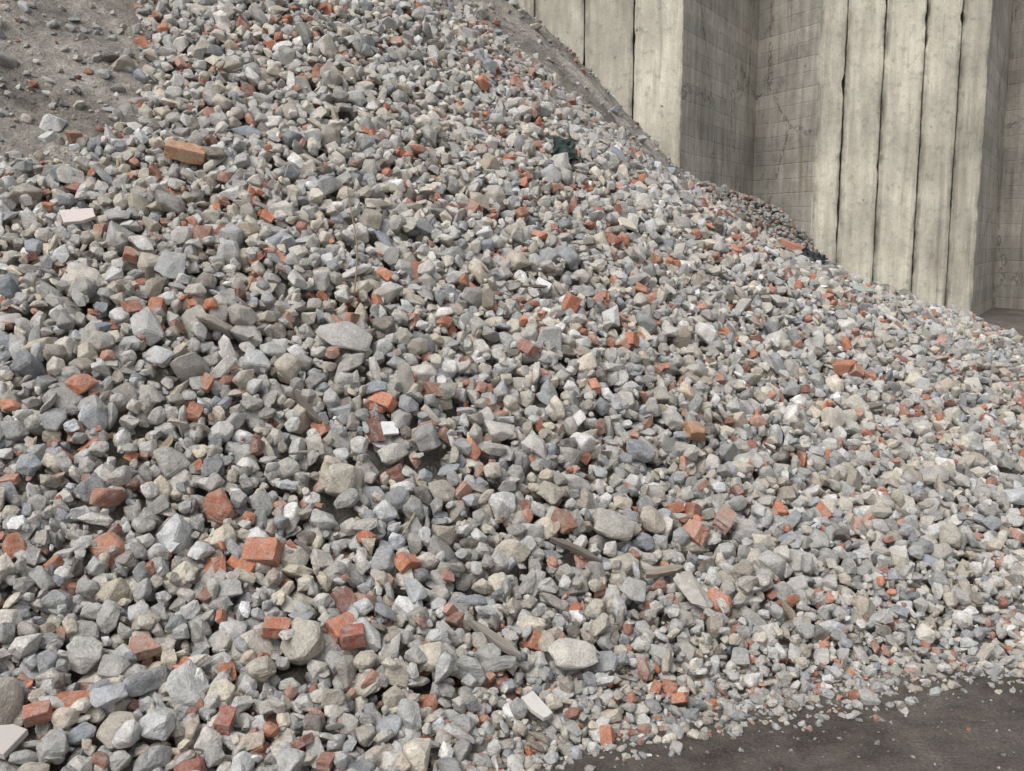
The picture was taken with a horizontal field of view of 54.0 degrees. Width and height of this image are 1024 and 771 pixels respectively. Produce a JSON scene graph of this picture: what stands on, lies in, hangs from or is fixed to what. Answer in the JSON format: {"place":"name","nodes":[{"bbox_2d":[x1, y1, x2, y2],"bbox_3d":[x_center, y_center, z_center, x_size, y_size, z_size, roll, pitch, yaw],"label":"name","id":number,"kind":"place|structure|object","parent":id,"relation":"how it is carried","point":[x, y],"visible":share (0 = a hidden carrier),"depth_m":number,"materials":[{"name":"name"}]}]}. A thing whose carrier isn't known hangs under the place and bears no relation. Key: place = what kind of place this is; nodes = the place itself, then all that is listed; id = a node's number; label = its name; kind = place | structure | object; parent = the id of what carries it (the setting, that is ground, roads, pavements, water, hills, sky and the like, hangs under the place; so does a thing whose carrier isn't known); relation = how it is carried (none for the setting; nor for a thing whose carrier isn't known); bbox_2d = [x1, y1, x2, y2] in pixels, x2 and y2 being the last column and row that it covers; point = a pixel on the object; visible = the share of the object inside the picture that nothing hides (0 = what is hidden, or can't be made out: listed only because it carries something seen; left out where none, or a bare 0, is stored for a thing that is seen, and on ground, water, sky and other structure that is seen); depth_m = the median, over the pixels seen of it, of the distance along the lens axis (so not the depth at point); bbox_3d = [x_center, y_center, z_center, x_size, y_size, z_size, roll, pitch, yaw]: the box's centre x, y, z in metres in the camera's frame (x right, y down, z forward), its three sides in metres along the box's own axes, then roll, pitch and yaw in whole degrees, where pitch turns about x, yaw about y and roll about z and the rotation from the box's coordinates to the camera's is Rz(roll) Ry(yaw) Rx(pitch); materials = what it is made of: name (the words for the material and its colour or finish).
{"place":"outdoors","nodes":[
{"label":"outdoors","id":0,"kind":"place"},
{"bbox_2d":[427,307,1023,770],"bbox_3d":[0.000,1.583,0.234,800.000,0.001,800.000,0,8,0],"label":"ground","id":1,"kind":"structure","parent":0,"point":[961,747],"depth_m":3.23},
{"bbox_2d":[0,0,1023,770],"bbox_3d":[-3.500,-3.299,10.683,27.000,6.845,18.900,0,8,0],"label":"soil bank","id":2,"kind":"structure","parent":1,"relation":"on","point":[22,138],"depth_m":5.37,"materials":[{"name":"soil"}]},
{"bbox_2d":[0,0,1023,770],"bbox_3d":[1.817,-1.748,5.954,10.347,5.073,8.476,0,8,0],"label":"rubble pile","id":3,"kind":"object","parent":2,"relation":"on","point":[948,376],"visible":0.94,"depth_m":4.42,"materials":[{"name":"gravel"}]},
{"bbox_2d":[0,724,28,759],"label":"ceramic tile","id":4,"kind":"object","parent":3,"relation":"on","point":[13,737],"visible":1,"depth_m":2.80,"materials":[{"name":"white ceramic"}]},
{"bbox_2d":[22,699,52,727],"bbox_3d":[-1.370,0.945,2.899,0.080,0.045,0.055,-9,35,-29],"label":"brick","id":5,"kind":"object","parent":3,"relation":"on","point":[37,713],"visible":1,"depth_m":2.88,"materials":[{"name":"brick"}]},
{"bbox_2d":[59,208,95,224],"bbox_3d":[-2.038,-0.797,4.726,0.150,0.016,0.100,-11,49,-30],"label":"ceramic tile","id":6,"kind":"object","parent":3,"relation":"on","point":[75,216],"visible":1,"depth_m":4.71,"materials":[{"name":"white ceramic"}]},
{"bbox_2d":[89,682,127,707],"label":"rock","id":7,"kind":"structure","parent":3,"relation":"on","point":[107,695],"depth_m":2.95,"materials":[{"name":"stone"}]},
{"bbox_2d":[128,235,153,251],"bbox_3d":[-1.700,-0.653,4.624,0.130,0.050,0.080,40,44,18],"label":"concrete chunk","id":8,"kind":"object","parent":3,"relation":"on","point":[141,242],"visible":1,"depth_m":4.60,"materials":[{"name":"concrete"}]},
{"bbox_2d":[128,633,161,660],"bbox_3d":[-1.160,0.825,3.175,0.090,0.050,0.070,-9,41,-30],"label":"brick","id":9,"kind":"object","parent":3,"relation":"on","point":[143,646],"visible":0.94,"depth_m":3.16,"materials":[{"name":"brick"}]},
{"bbox_2d":[152,435,173,461],"bbox_3d":[-1.326,0.239,3.827,0.030,0.020,0.136,29,46,-1],"label":"wooden plank","id":10,"kind":"object","parent":3,"relation":"on","point":[168,441],"visible":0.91,"depth_m":3.84,"materials":[{"name":"brown wood"}]},
{"bbox_2d":[154,250,187,278],"bbox_3d":[-1.530,-0.545,4.519,0.130,0.170,0.035,16,-35,-6],"label":"concrete slab","id":11,"kind":"object","parent":3,"relation":"on","point":[169,265],"depth_m":4.51,"materials":[{"name":"concrete"}]},
{"bbox_2d":[164,138,205,164],"bbox_3d":[-1.700,-1.216,5.239,0.205,0.072,0.100,11,33,-11],"label":"brick","id":12,"kind":"object","parent":3,"relation":"on","point":[186,152],"visible":0.99,"depth_m":5.20,"materials":[{"name":"brick"}]},
{"bbox_2d":[214,705,235,735],"bbox_3d":[-0.850,0.992,2.977,0.050,0.045,0.080,10,29,-1],"label":"brick","id":13,"kind":"object","parent":3,"relation":"on","point":[224,720],"visible":0.98,"depth_m":2.96,"materials":[{"name":"brick"}]},
{"bbox_2d":[261,616,290,638],"bbox_3d":[-0.780,0.801,3.323,0.090,0.050,0.060,6,27,-9],"label":"brick","id":14,"kind":"object","parent":3,"relation":"on","point":[273,626],"visible":0.98,"depth_m":3.30,"materials":[{"name":"brick"}]},
{"bbox_2d":[293,389,321,423],"bbox_3d":[-0.854,0.089,4.163,0.033,0.022,0.198,-28,67,-40],"label":"wooden plank","id":15,"kind":"object","parent":3,"relation":"on","point":[312,414],"visible":1,"depth_m":4.15,"materials":[{"name":"brown wood"}]},
{"bbox_2d":[316,321,372,351],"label":"rock","id":16,"kind":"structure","parent":3,"relation":"on","point":[348,335],"depth_m":4.48,"materials":[{"name":"stone"}]},
{"bbox_2d":[347,186,357,293],"bbox_3d":[-0.797,-0.748,5.047,0.034,0.537,0.774,-2,9,-10],"label":"dry twig","id":17,"kind":"object","parent":3,"relation":"on","point":[356,247],"visible":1,"depth_m":4.91,"materials":[{"name":"brown wood"}]},
{"bbox_2d":[339,623,366,649],"bbox_3d":[-0.530,0.832,3.337,0.090,0.060,0.070,-2,24,-24],"label":"brick","id":18,"kind":"object","parent":3,"relation":"on","point":[351,636],"visible":1,"depth_m":3.31,"materials":[{"name":"brick"}]},
{"bbox_2d":[381,421,398,435],"bbox_3d":[-0.511,0.178,4.200,0.068,0.062,0.014,-1,-30,-30],"label":"ceramic tile","id":19,"kind":"object","parent":3,"relation":"on","point":[388,428],"visible":1,"depth_m":4.19,"materials":[{"name":"white ceramic"}]},
{"bbox_2d":[377,443,407,463],"bbox_3d":[-0.490,0.275,4.135,0.150,0.080,0.050,-30,-17,-43],"label":"concrete chunk","id":20,"kind":"object","parent":3,"relation":"on","point":[392,453],"visible":1,"depth_m":4.11,"materials":[{"name":"stone"}]},
{"bbox_2d":[468,619,520,659],"bbox_3d":[-0.060,0.879,3.486,0.258,0.024,0.034,25,30,36],"label":"wooden plank","id":21,"kind":"object","parent":3,"relation":"on","point":[503,644],"visible":0.99,"depth_m":3.47,"materials":[{"name":"grey wood"}]},
{"bbox_2d":[521,691,552,720],"bbox_3d":[0.080,1.040,3.257,0.054,0.016,0.113,-13,34,-34],"label":"ceramic tile","id":22,"kind":"object","parent":3,"relation":"on","point":[536,705],"visible":1,"depth_m":3.25,"materials":[{"name":"white ceramic"}]},
{"bbox_2d":[57,1,1017,678],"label":"wood splinters","id":23,"kind":"object","parent":3,"relation":"on","point":[611,463],"visible":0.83,"depth_m":5.01,"materials":[{"name":"brown wood"}]},
{"bbox_2d":[536,277,551,291],"bbox_3d":[0.168,-0.546,5.409,0.084,0.022,0.057,28,39,-2],"label":"ceramic tile","id":24,"kind":"object","parent":3,"relation":"on","point":[540,281],"visible":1,"depth_m":5.40,"materials":[{"name":"white ceramic"}]},
{"bbox_2d":[544,133,585,160],"bbox_3d":[0.356,-1.629,6.890,0.292,0.231,0.071,-5,-27,-45],"label":"plastic sheet","id":25,"kind":"object","parent":3,"relation":"on","point":[562,145],"visible":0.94,"depth_m":6.88,"materials":[{"name":"plastic"}]},
{"bbox_2d":[548,638,597,669],"bbox_3d":[0.210,0.941,3.485,0.170,0.090,0.120,5,24,-2],"label":"concrete chunk","id":26,"kind":"object","parent":3,"relation":"on","point":[570,654],"visible":1,"depth_m":3.46,"materials":[{"name":"concrete"}]},
{"bbox_2d":[549,537,600,561],"bbox_3d":[0.253,0.648,3.985,0.219,0.023,0.030,24,36,7],"label":"wooden plank","id":27,"kind":"object","parent":3,"relation":"on","point":[577,549],"visible":1,"depth_m":3.98,"materials":[{"name":"grey wood"}]},
{"bbox_2d":[593,508,634,540],"bbox_3d":[0.410,0.579,4.119,0.190,0.100,0.150,10,33,-14],"label":"concrete chunk","id":28,"kind":"object","parent":3,"relation":"on","point":[611,524],"visible":1,"depth_m":4.07,"materials":[{"name":"stone"}]},
{"bbox_2d":[610,144,628,164],"bbox_3d":[0.790,-1.700,7.431,0.200,0.170,0.030,16,-43,-42],"label":"concrete slab","id":29,"kind":"object","parent":3,"relation":"on","point":[617,151],"depth_m":7.42,"materials":[{"name":"concrete"}]},
{"bbox_2d":[618,217,636,230],"bbox_3d":[0.737,-1.048,6.482,0.139,0.016,0.100,10,43,-38],"label":"ceramic tile","id":30,"kind":"object","parent":3,"relation":"on","point":[626,223],"visible":1,"depth_m":6.47,"materials":[{"name":"beige ceramic"}]},
{"bbox_2d":[621,576,646,601],"bbox_3d":[0.470,0.779,3.845,0.100,0.035,0.130,20,33,13],"label":"stone","id":31,"kind":"object","parent":3,"relation":"on","point":[634,589],"depth_m":3.83,"materials":[{"name":"stone"}]},
{"bbox_2d":[626,439,655,462],"bbox_3d":[0.590,0.301,4.624,0.140,0.070,0.100,15,36,-19],"label":"concrete chunk","id":32,"kind":"object","parent":3,"relation":"on","point":[641,450],"visible":0.99,"depth_m":4.60,"materials":[{"name":"stone"}]},
{"bbox_2d":[643,564,682,578],"bbox_3d":[0.597,0.734,3.970,0.181,0.022,0.043,-6,30,-26],"label":"wooden plank","id":33,"kind":"object","parent":3,"relation":"on","point":[664,570],"visible":1,"depth_m":3.96,"materials":[{"name":"brown wood"}]},
{"bbox_2d":[673,570,713,608],"bbox_3d":[0.700,0.787,3.877,0.120,0.050,0.220,4,33,-24],"label":"concrete slab","id":34,"kind":"object","parent":3,"relation":"on","point":[691,588],"depth_m":3.85,"materials":[{"name":"concrete"}]},
{"bbox_2d":[683,420,705,440],"bbox_3d":[0.900,0.222,4.915,0.120,0.065,0.085,9,41,-23],"label":"brick","id":35,"kind":"object","parent":3,"relation":"on","point":[693,430],"visible":0.98,"depth_m":4.89,"materials":[{"name":"brick"}]},
{"bbox_2d":[712,504,736,535],"bbox_3d":[0.930,0.585,4.403,0.080,0.060,0.150,32,32,11],"label":"brick","id":36,"kind":"object","parent":3,"relation":"on","point":[724,518],"visible":1,"depth_m":4.36,"materials":[{"name":"brick"}]},
{"bbox_2d":[718,207,735,218],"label":"brick","id":37,"kind":"object","parent":3,"relation":"on","point":[727,213],"visible":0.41,"depth_m":9.02,"materials":[{"name":"brick"}]},
{"bbox_2d":[765,246,778,256],"bbox_3d":[1.899,-0.978,7.346,0.105,0.016,0.062,24,27,-20],"label":"ceramic tile","id":38,"kind":"object","parent":3,"relation":"on","point":[771,251],"visible":1,"depth_m":7.33,"materials":[{"name":"white ceramic"}]},
{"bbox_2d":[778,238,807,251],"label":"brick","id":39,"kind":"object","parent":3,"relation":"on","point":[790,245],"visible":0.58,"depth_m":8.27,"materials":[{"name":"brick"}]},
{"bbox_2d":[802,246,827,263],"bbox_3d":[2.462,-1.055,8.181,0.230,0.077,0.161,27,35,9],"label":"plastic sheet","id":40,"kind":"object","parent":3,"relation":"on","point":[814,256],"visible":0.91,"depth_m":8.19,"materials":[{"name":"black plastic"}]},
{"bbox_2d":[852,284,875,292],"bbox_3d":[2.640,-0.726,7.545,0.200,0.035,0.120,10,31,-13],"label":"concrete slab","id":41,"kind":"object","parent":3,"relation":"on","point":[860,288],"depth_m":7.51,"materials":[{"name":"concrete"}]},
{"bbox_2d":[867,401,883,410],"bbox_3d":[2.072,0.121,5.809,0.227,0.028,0.049,-11,43,-36],"label":"wooden plank","id":42,"kind":"object","parent":3,"relation":"on","point":[874,405],"visible":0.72,"depth_m":5.82,"materials":[{"name":"wood"}]},
{"bbox_2d":[1000,488,1023,504],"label":"concrete chunk","id":43,"kind":"object","parent":3,"relation":"on","point":[1015,496],"visible":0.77,"depth_m":4.95,"materials":[{"name":"stone"}]},
{"bbox_2d":[694,178,823,254],"bbox_3d":[3.840,-2.344,17.762,4.830,2.696,6.915,0,8,0],"label":"rubble heap","id":44,"kind":"object","parent":1,"relation":"on","point":[790,229],"visible":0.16,"depth_m":17.65,"materials":[{"name":"gravel"}]},
{"bbox_2d":[720,199,805,246],"bbox_3d":[3.980,-1.973,16.691,9.960,2.627,9.600,0,8,0],"label":"soil heap","id":45,"kind":"object","parent":1,"relation":"on","point":[770,226],"depth_m":17.94,"materials":[{"name":"brown soil"}]},
{"bbox_2d":[517,0,1023,316],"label":"concrete retaining wall","id":46,"kind":"structure","parent":1,"relation":"on","point":[881,141],"depth_m":18.89,"materials":[{"name":"grey concrete"}]}
]}

